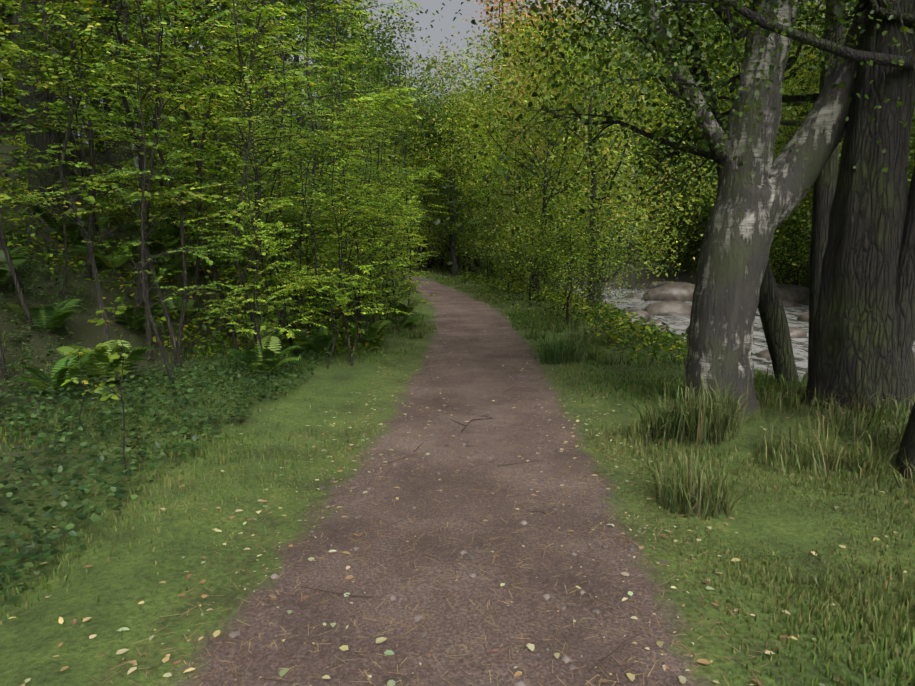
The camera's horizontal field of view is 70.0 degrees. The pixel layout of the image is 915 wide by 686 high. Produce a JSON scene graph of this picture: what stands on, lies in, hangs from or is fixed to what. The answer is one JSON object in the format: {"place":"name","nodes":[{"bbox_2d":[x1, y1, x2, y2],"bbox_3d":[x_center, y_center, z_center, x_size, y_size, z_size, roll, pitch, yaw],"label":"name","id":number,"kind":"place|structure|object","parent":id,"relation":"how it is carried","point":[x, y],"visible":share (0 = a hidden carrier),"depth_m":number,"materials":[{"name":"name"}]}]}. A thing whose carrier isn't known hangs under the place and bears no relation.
{"place":"outdoors","nodes":[
{"label":"outdoors","id":0,"kind":"place"},
{"bbox_2d":[0,109,914,685],"bbox_3d":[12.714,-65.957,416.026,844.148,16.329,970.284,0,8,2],"label":"ground","id":1,"kind":"structure","parent":0,"point":[30,649],"depth_m":3.59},
{"bbox_2d":[0,4,81,379],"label":"tree","id":2,"kind":"object","parent":1,"relation":"on","point":[3,61],"depth_m":6.27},
{"bbox_2d":[0,0,98,220],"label":"tree","id":3,"kind":"object","parent":1,"relation":"on","point":[76,198],"depth_m":11.02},
{"bbox_2d":[1,2,112,306],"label":"tree","id":4,"kind":"object","parent":1,"relation":"on","point":[39,119],"depth_m":7.81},
{"bbox_2d":[0,0,147,327],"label":"tree","id":5,"kind":"object","parent":1,"relation":"on","point":[59,104],"depth_m":7.09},
{"bbox_2d":[0,0,154,276],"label":"tree","id":6,"kind":"object","parent":1,"relation":"on","point":[93,194],"depth_m":9.36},
{"bbox_2d":[0,0,157,245],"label":"tree","id":7,"kind":"object","parent":1,"relation":"on","point":[86,175],"depth_m":10.76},
{"bbox_2d":[0,0,161,208],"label":"tree","id":8,"kind":"object","parent":1,"relation":"on","point":[24,138],"depth_m":12.20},
{"bbox_2d":[0,50,184,290],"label":"tree","id":9,"kind":"object","parent":1,"relation":"on","point":[40,124],"depth_m":7.74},
{"bbox_2d":[0,0,188,376],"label":"tree","id":10,"kind":"object","parent":1,"relation":"on","point":[90,198],"depth_m":6.77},
{"bbox_2d":[70,301,127,473],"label":"sapling stems","id":11,"kind":"object","parent":1,"relation":"on","point":[121,398],"visible":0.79,"depth_m":4.39,"materials":[{"name":"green plant"}]},
{"bbox_2d":[20,1,192,310],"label":"tree","id":12,"kind":"object","parent":1,"relation":"on","point":[139,286],"depth_m":8.92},
{"bbox_2d":[0,0,240,147],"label":"tree","id":13,"kind":"object","parent":1,"relation":"on","point":[64,38],"depth_m":17.22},
{"bbox_2d":[11,0,230,189],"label":"tree","id":14,"kind":"object","parent":1,"relation":"on","point":[56,98],"depth_m":13.66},
{"bbox_2d":[2,10,239,164],"bbox_3d":[-12.293,-8.623,22.690,6.763,5.908,9.118,7,11,38],"label":"tree","id":15,"kind":"object","parent":1,"relation":"on","point":[133,152],"depth_m":23.05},
{"bbox_2d":[0,0,248,133],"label":"tree","id":16,"kind":"object","parent":1,"relation":"on","point":[148,22],"depth_m":17.82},
{"bbox_2d":[6,0,243,183],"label":"tree","id":17,"kind":"object","parent":1,"relation":"on","point":[151,20],"depth_m":24.40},
{"bbox_2d":[4,0,256,359],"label":"tree","id":18,"kind":"object","parent":1,"relation":"on","point":[147,317],"depth_m":7.76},
{"bbox_2d":[19,0,246,366],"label":"tree","id":19,"kind":"object","parent":1,"relation":"on","point":[146,193],"depth_m":7.38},
{"bbox_2d":[59,123,209,282],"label":"tree","id":20,"kind":"object","parent":1,"relation":"on","point":[131,209],"depth_m":10.79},
{"bbox_2d":[26,0,271,365],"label":"tree","id":21,"kind":"object","parent":1,"relation":"on","point":[183,307],"depth_m":8.18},
{"bbox_2d":[74,94,227,259],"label":"tree","id":22,"kind":"object","parent":1,"relation":"on","point":[182,172],"depth_m":11.59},
{"bbox_2d":[55,1,269,314],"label":"tree","id":23,"kind":"object","parent":1,"relation":"on","point":[197,268],"depth_m":10.55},
{"bbox_2d":[90,0,239,263],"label":"tree","id":24,"kind":"object","parent":1,"relation":"on","point":[175,226],"depth_m":12.26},
{"bbox_2d":[81,0,260,389],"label":"tree","id":25,"kind":"object","parent":1,"relation":"on","point":[149,2],"depth_m":6.53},
{"bbox_2d":[94,49,273,233],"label":"tree","id":26,"kind":"object","parent":1,"relation":"on","point":[176,109],"depth_m":16.95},
{"bbox_2d":[115,64,263,235],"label":"tree","id":27,"kind":"object","parent":1,"relation":"on","point":[206,149],"depth_m":14.27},
{"bbox_2d":[77,0,309,209],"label":"tree","id":28,"kind":"object","parent":1,"relation":"on","point":[152,16],"depth_m":22.81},
{"bbox_2d":[117,104,274,291],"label":"tree","id":29,"kind":"object","parent":1,"relation":"on","point":[167,259],"depth_m":12.15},
{"bbox_2d":[125,0,271,275],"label":"tree","id":30,"kind":"object","parent":1,"relation":"on","point":[200,135],"depth_m":13.39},
{"bbox_2d":[123,0,293,339],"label":"tree","id":31,"kind":"object","parent":1,"relation":"on","point":[191,170],"depth_m":9.73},
{"bbox_2d":[0,149,423,394],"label":"ferns","id":32,"kind":"object","parent":1,"relation":"on","point":[96,362],"visible":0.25,"depth_m":8.91,"materials":[{"name":"green plant"}]},
{"bbox_2d":[136,37,302,207],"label":"tree","id":33,"kind":"object","parent":1,"relation":"on","point":[261,94],"depth_m":30.13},
{"bbox_2d":[130,0,328,348],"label":"tree","id":34,"kind":"object","parent":1,"relation":"on","point":[221,87],"depth_m":7.64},
{"bbox_2d":[184,118,298,265],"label":"tree","id":35,"kind":"object","parent":1,"relation":"on","point":[243,147],"depth_m":15.67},
{"bbox_2d":[184,0,313,334],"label":"tree","id":36,"kind":"object","parent":1,"relation":"on","point":[273,130],"depth_m":9.05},
{"bbox_2d":[203,167,297,297],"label":"tree","id":37,"kind":"object","parent":1,"relation":"on","point":[234,284],"depth_m":13.66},
{"bbox_2d":[153,122,352,353],"bbox_3d":[-2.821,-1.327,9.221,2.614,3.318,2.839,0,8,2],"label":"tree","id":38,"kind":"object","parent":1,"relation":"on","point":[271,234],"depth_m":9.08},
{"bbox_2d":[210,111,300,378],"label":"tree","id":39,"kind":"object","parent":1,"relation":"on","point":[253,235],"depth_m":7.13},
{"bbox_2d":[143,0,369,359],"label":"tree","id":40,"kind":"object","parent":1,"relation":"on","point":[225,120],"depth_m":8.34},
{"bbox_2d":[192,199,327,357],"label":"tree","id":41,"kind":"object","parent":1,"relation":"on","point":[258,224],"depth_m":7.56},
{"bbox_2d":[211,3,339,267],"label":"tree","id":42,"kind":"object","parent":1,"relation":"on","point":[304,87],"depth_m":18.60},
{"bbox_2d":[171,0,413,256],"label":"tree","id":43,"kind":"object","parent":1,"relation":"on","point":[300,14],"depth_m":30.83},
{"bbox_2d":[230,0,360,266],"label":"tree","id":44,"kind":"object","parent":1,"relation":"on","point":[311,26],"depth_m":14.89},
{"bbox_2d":[218,148,376,328],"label":"tree","id":45,"kind":"object","parent":1,"relation":"on","point":[284,235],"depth_m":10.31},
{"bbox_2d":[221,0,382,327],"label":"tree","id":46,"kind":"object","parent":1,"relation":"on","point":[293,94],"depth_m":10.76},
{"bbox_2d":[213,0,396,311],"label":"tree","id":47,"kind":"object","parent":1,"relation":"on","point":[315,73],"depth_m":13.39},
{"bbox_2d":[260,106,363,368],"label":"tree","id":48,"kind":"object","parent":1,"relation":"on","point":[345,216],"depth_m":7.86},
{"bbox_2d":[264,100,369,336],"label":"tree","id":49,"kind":"object","parent":1,"relation":"on","point":[308,107],"depth_m":9.12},
{"bbox_2d":[203,0,434,328],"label":"tree","id":50,"kind":"object","parent":1,"relation":"on","point":[365,99],"depth_m":11.86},
{"bbox_2d":[268,139,377,313],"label":"tree","id":51,"kind":"object","parent":1,"relation":"on","point":[288,243],"depth_m":13.79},
{"bbox_2d":[224,104,428,336],"bbox_3d":[-2.447,-1.809,10.865,2.950,3.906,3.076,5,9,29],"label":"tree","id":52,"kind":"object","parent":1,"relation":"on","point":[298,222],"depth_m":10.73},
{"bbox_2d":[276,105,393,365],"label":"tree","id":53,"kind":"object","parent":1,"relation":"on","point":[355,210],"depth_m":7.99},
{"bbox_2d":[293,7,385,316],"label":"tree","id":54,"kind":"object","parent":1,"relation":"on","point":[329,72],"depth_m":13.56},
{"bbox_2d":[251,0,428,166],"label":"tree","id":55,"kind":"object","parent":1,"relation":"on","point":[384,35],"depth_m":48.52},
{"bbox_2d":[271,172,413,360],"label":"tree","id":56,"kind":"object","parent":1,"relation":"on","point":[354,283],"depth_m":8.14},
{"bbox_2d":[295,0,389,275],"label":"tree","id":57,"kind":"object","parent":1,"relation":"on","point":[321,28],"depth_m":19.94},
{"bbox_2d":[297,101,388,319],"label":"tree","id":58,"kind":"object","parent":1,"relation":"on","point":[358,129],"depth_m":10.85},
{"bbox_2d":[283,0,403,272],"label":"tree","id":59,"kind":"object","parent":1,"relation":"on","point":[362,18],"depth_m":16.66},
{"bbox_2d":[0,157,687,601],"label":"undergrowth plants","id":60,"kind":"object","parent":1,"relation":"on","point":[340,339],"visible":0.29,"depth_m":6.62,"materials":[{"name":"green plant"}]},
{"bbox_2d":[285,46,410,259],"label":"tree","id":61,"kind":"object","parent":1,"relation":"on","point":[371,86],"depth_m":33.78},
{"bbox_2d":[245,29,454,260],"bbox_3d":[-4.688,-8.032,30.343,10.141,10.630,6.951,-7,11,-41],"label":"tree","id":62,"kind":"object","parent":1,"relation":"on","point":[392,138],"depth_m":29.68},
{"bbox_2d":[265,152,440,351],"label":"tree","id":63,"kind":"object","parent":1,"relation":"on","point":[385,248],"depth_m":9.32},
{"bbox_2d":[316,105,393,345],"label":"tree","id":64,"kind":"object","parent":1,"relation":"on","point":[339,198],"depth_m":9.45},
{"bbox_2d":[305,5,413,272],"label":"tree","id":65,"kind":"object","parent":1,"relation":"on","point":[377,59],"depth_m":19.42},
{"bbox_2d":[321,34,400,263],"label":"tree","id":66,"kind":"object","parent":1,"relation":"on","point":[376,64],"depth_m":24.86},
{"bbox_2d":[316,100,414,333],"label":"tree","id":67,"kind":"object","parent":1,"relation":"on","point":[367,149],"depth_m":10.50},
{"bbox_2d":[327,98,414,332],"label":"tree","id":68,"kind":"object","parent":1,"relation":"on","point":[372,145],"depth_m":11.69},
{"bbox_2d":[332,78,409,307],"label":"tree","id":69,"kind":"object","parent":1,"relation":"on","point":[370,142],"depth_m":13.94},
{"bbox_2d":[320,184,436,334],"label":"tree","id":70,"kind":"object","parent":1,"relation":"on","point":[405,242],"depth_m":11.12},
{"bbox_2d":[309,165,451,315],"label":"tree","id":71,"kind":"object","parent":1,"relation":"on","point":[395,212],"depth_m":12.60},
{"bbox_2d":[312,27,459,166],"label":"tree","id":72,"kind":"object","parent":1,"relation":"on","point":[371,48],"depth_m":43.25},
{"bbox_2d":[347,87,428,317],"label":"tree","id":73,"kind":"object","parent":1,"relation":"on","point":[400,128],"depth_m":13.60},
{"bbox_2d":[328,163,448,303],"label":"tree","id":74,"kind":"object","parent":1,"relation":"on","point":[396,234],"depth_m":14.57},
{"bbox_2d":[347,91,431,322],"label":"tree","id":75,"kind":"object","parent":1,"relation":"on","point":[385,119],"depth_m":12.81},
{"bbox_2d":[357,80,434,280],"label":"tree","id":76,"kind":"object","parent":1,"relation":"on","point":[397,156],"depth_m":16.45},
{"bbox_2d":[330,29,473,253],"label":"tree","id":77,"kind":"object","parent":1,"relation":"on","point":[384,65],"depth_m":40.55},
{"bbox_2d":[353,6,451,264],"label":"tree","id":78,"kind":"object","parent":1,"relation":"on","point":[424,60],"depth_m":22.51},
{"bbox_2d":[376,76,443,305],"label":"tree","id":79,"kind":"object","parent":1,"relation":"on","point":[393,126],"depth_m":14.64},
{"bbox_2d":[363,76,465,267],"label":"tree","id":80,"kind":"object","parent":1,"relation":"on","point":[414,124],"depth_m":35.07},
{"bbox_2d":[392,79,472,270],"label":"tree","id":81,"kind":"object","parent":1,"relation":"on","point":[431,98],"depth_m":33.98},
{"bbox_2d":[90,347,793,685],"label":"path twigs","id":82,"kind":"object","parent":1,"relation":"on","point":[389,620],"visible":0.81,"depth_m":3.00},
{"bbox_2d":[377,78,506,267],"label":"tree","id":83,"kind":"object","parent":1,"relation":"on","point":[423,181],"depth_m":34.44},
{"bbox_2d":[401,175,492,269],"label":"tree","id":84,"kind":"object","parent":1,"relation":"on","point":[441,228],"depth_m":34.91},
{"bbox_2d":[375,119,521,273],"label":"tree","id":85,"kind":"object","parent":1,"relation":"on","point":[435,236],"depth_m":33.32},
{"bbox_2d":[229,336,672,685],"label":"path stones","id":86,"kind":"object","parent":1,"relation":"on","point":[417,618],"visible":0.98,"depth_m":3.38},
{"bbox_2d":[8,305,906,685],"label":"fallen leaves","id":87,"kind":"object","parent":1,"relation":"on","point":[392,683],"visible":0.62,"depth_m":3.14,"materials":[{"name":"yellow plant"}]},
{"bbox_2d":[11,0,914,482],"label":"tree trunks","id":88,"kind":"object","parent":1,"relation":"on","point":[861,302],"visible":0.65,"depth_m":5.27,"materials":[{"name":"brown plant"}]},
{"bbox_2d":[397,90,529,276],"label":"tree","id":89,"kind":"object","parent":1,"relation":"on","point":[434,147],"depth_m":30.95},
{"bbox_2d":[432,187,505,275],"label":"tree","id":90,"kind":"object","parent":1,"relation":"on","point":[463,259],"depth_m":32.76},
{"bbox_2d":[451,196,519,282],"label":"tree","id":91,"kind":"object","parent":1,"relation":"on","point":[473,255],"depth_m":27.48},
{"bbox_2d":[61,0,914,400],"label":"tree foliage","id":92,"kind":"object","parent":1,"relation":"on","point":[637,50],"visible":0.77,"depth_m":5.14,"materials":[{"name":"green plant"}]},
{"bbox_2d":[390,87,589,285],"bbox_3d":[1.984,-5.791,24.424,8.422,7.837,7.006,-5,10,-30],"label":"tree","id":93,"kind":"object","parent":1,"relation":"on","point":[491,163],"depth_m":24.35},
{"bbox_2d":[406,92,587,276],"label":"tree","id":94,"kind":"object","parent":1,"relation":"on","point":[476,142],"depth_m":30.15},
{"bbox_2d":[461,201,534,294],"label":"tree","id":95,"kind":"object","parent":1,"relation":"on","point":[496,223],"depth_m":21.75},
{"bbox_2d":[422,0,587,255],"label":"tree","id":96,"kind":"object","parent":1,"relation":"on","point":[487,8],"depth_m":50.25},
{"bbox_2d":[451,203,581,306],"bbox_3d":[1.581,-2.118,16.281,3.674,2.669,3.270,3,9,19],"label":"bush","id":97,"kind":"object","parent":1,"relation":"on","point":[536,236],"depth_m":16.00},
{"bbox_2d":[402,34,648,280],"bbox_3d":[2.745,-8.738,32.661,12.672,12.053,9.181,0,8,0],"label":"tree","id":98,"kind":"object","parent":1,"relation":"on","point":[514,123],"depth_m":32.41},
{"bbox_2d":[477,178,578,294],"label":"tree","id":99,"kind":"object","parent":1,"relation":"on","point":[528,224],"depth_m":23.64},
{"bbox_2d":[406,34,665,296],"bbox_3d":[2.143,-4.637,18.046,7.377,7.122,5.371,-5,10,-30],"label":"tree","id":100,"kind":"object","parent":1,"relation":"on","point":[509,232],"depth_m":18.01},
{"bbox_2d":[453,0,629,192],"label":"tree","id":101,"kind":"object","parent":1,"relation":"on","point":[518,19],"depth_m":47.00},
{"bbox_2d":[454,2,629,220],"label":"tree","id":102,"kind":"object","parent":1,"relation":"on","point":[489,41],"depth_m":50.53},
{"bbox_2d":[385,0,729,287],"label":"tree","id":103,"kind":"object","parent":1,"relation":"on","point":[460,95],"depth_m":27.04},
{"bbox_2d":[453,197,666,323],"bbox_3d":[1.966,-1.542,13.203,4.136,2.669,3.160,-1,8,-6],"label":"bush","id":104,"kind":"object","parent":1,"relation":"on","point":[592,256],"depth_m":12.95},
{"bbox_2d":[406,0,734,313],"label":"tree","id":105,"kind":"object","parent":1,"relation":"on","point":[622,210],"depth_m":14.69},
{"bbox_2d":[436,0,721,275],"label":"tree","id":106,"kind":"object","parent":1,"relation":"on","point":[532,103],"depth_m":35.94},
{"bbox_2d":[396,17,778,302],"bbox_3d":[4.641,-5.603,21.854,12.926,10.273,9.029,0,8,0],"label":"tree","id":107,"kind":"object","parent":1,"relation":"on","point":[694,200],"depth_m":21.00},
{"bbox_2d":[497,169,679,294],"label":"tree","id":108,"kind":"object","parent":1,"relation":"on","point":[553,221],"depth_m":19.04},
{"bbox_2d":[527,220,651,305],"bbox_3d":[5.256,-3.051,26.210,5.112,4.247,6.616,-3,9,-20],"label":"bush","id":109,"kind":"object","parent":1,"relation":"on","point":[605,282],"depth_m":26.13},
{"bbox_2d":[539,284,687,395],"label":"weed stems","id":110,"kind":"object","parent":1,"relation":"on","point":[571,328],"visible":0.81,"depth_m":9.01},
{"bbox_2d":[592,59,721,247],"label":"tree","id":111,"kind":"object","parent":1,"relation":"on","point":[682,112],"depth_m":47.37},
{"bbox_2d":[601,9,743,249],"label":"tree","id":112,"kind":"object","parent":1,"relation":"on","point":[674,156],"depth_m":46.75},
{"bbox_2d":[646,191,705,274],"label":"bush","id":113,"kind":"object","parent":1,"relation":"on","point":[684,210],"depth_m":44.37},
{"bbox_2d":[641,153,716,270],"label":"tree","id":114,"kind":"object","parent":1,"relation":"on","point":[681,180],"depth_m":44.93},
{"bbox_2d":[612,22,745,247],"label":"tree","id":115,"kind":"object","parent":1,"relation":"on","point":[665,134],"depth_m":48.22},
{"bbox_2d":[658,213,708,270],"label":"tree","id":116,"kind":"object","parent":1,"relation":"on","point":[696,229],"depth_m":42.49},
{"bbox_2d":[597,0,819,262],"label":"tree","id":117,"kind":"object","parent":1,"relation":"on","point":[668,126],"depth_m":47.02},
{"bbox_2d":[618,0,819,254],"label":"tree","id":118,"kind":"object","parent":1,"relation":"on","point":[720,80],"depth_m":43.14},
{"bbox_2d":[563,281,914,380],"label":"river rocks","id":119,"kind":"object","parent":1,"relation":"on","point":[670,297],"visible":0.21,"depth_m":27.46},
{"bbox_2d":[679,25,814,220],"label":"tree","id":120,"kind":"object","parent":1,"relation":"on","point":[727,124],"depth_m":38.75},
{"bbox_2d":[649,0,852,193],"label":"tree","id":121,"kind":"object","parent":1,"relation":"on","point":[747,3],"depth_m":43.18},
{"bbox_2d":[636,0,868,419],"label":"birch trunks","id":122,"kind":"object","parent":1,"relation":"on","point":[734,254],"visible":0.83,"depth_m":5.54,"materials":[{"name":"grey plant"}]},
{"bbox_2d":[673,45,842,254],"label":"tree","id":123,"kind":"object","parent":1,"relation":"on","point":[792,107],"depth_m":31.70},
{"bbox_2d":[769,188,812,285],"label":"tree","id":124,"kind":"object","parent":1,"relation":"on","point":[802,231],"depth_m":28.70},
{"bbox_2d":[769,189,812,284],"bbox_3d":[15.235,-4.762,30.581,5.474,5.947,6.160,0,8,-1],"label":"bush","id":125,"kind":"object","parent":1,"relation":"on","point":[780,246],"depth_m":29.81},
{"bbox_2d":[775,0,855,167],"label":"tree","id":126,"kind":"object","parent":1,"relation":"on","point":[802,88],"depth_m":31.66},
{"bbox_2d":[769,140,908,286],"bbox_3d":[15.531,-5.184,27.618,8.417,6.444,7.736,8,11,43],"label":"bush","id":127,"kind":"object","parent":1,"relation":"on","point":[802,215],"depth_m":27.63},
{"bbox_2d":[0,242,914,685],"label":"grass","id":128,"kind":"structure","parent":0,"point":[684,420],"depth_m":4.63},
{"bbox_2d":[0,0,914,217],"label":"sky","id":129,"kind":"structure","parent":0,"point":[448,11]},
{"bbox_2d":[555,288,914,383],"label":"river","id":130,"kind":"structure","parent":0,"point":[681,324],"depth_m":20.68,"materials":[{"name":"grey liquid"}]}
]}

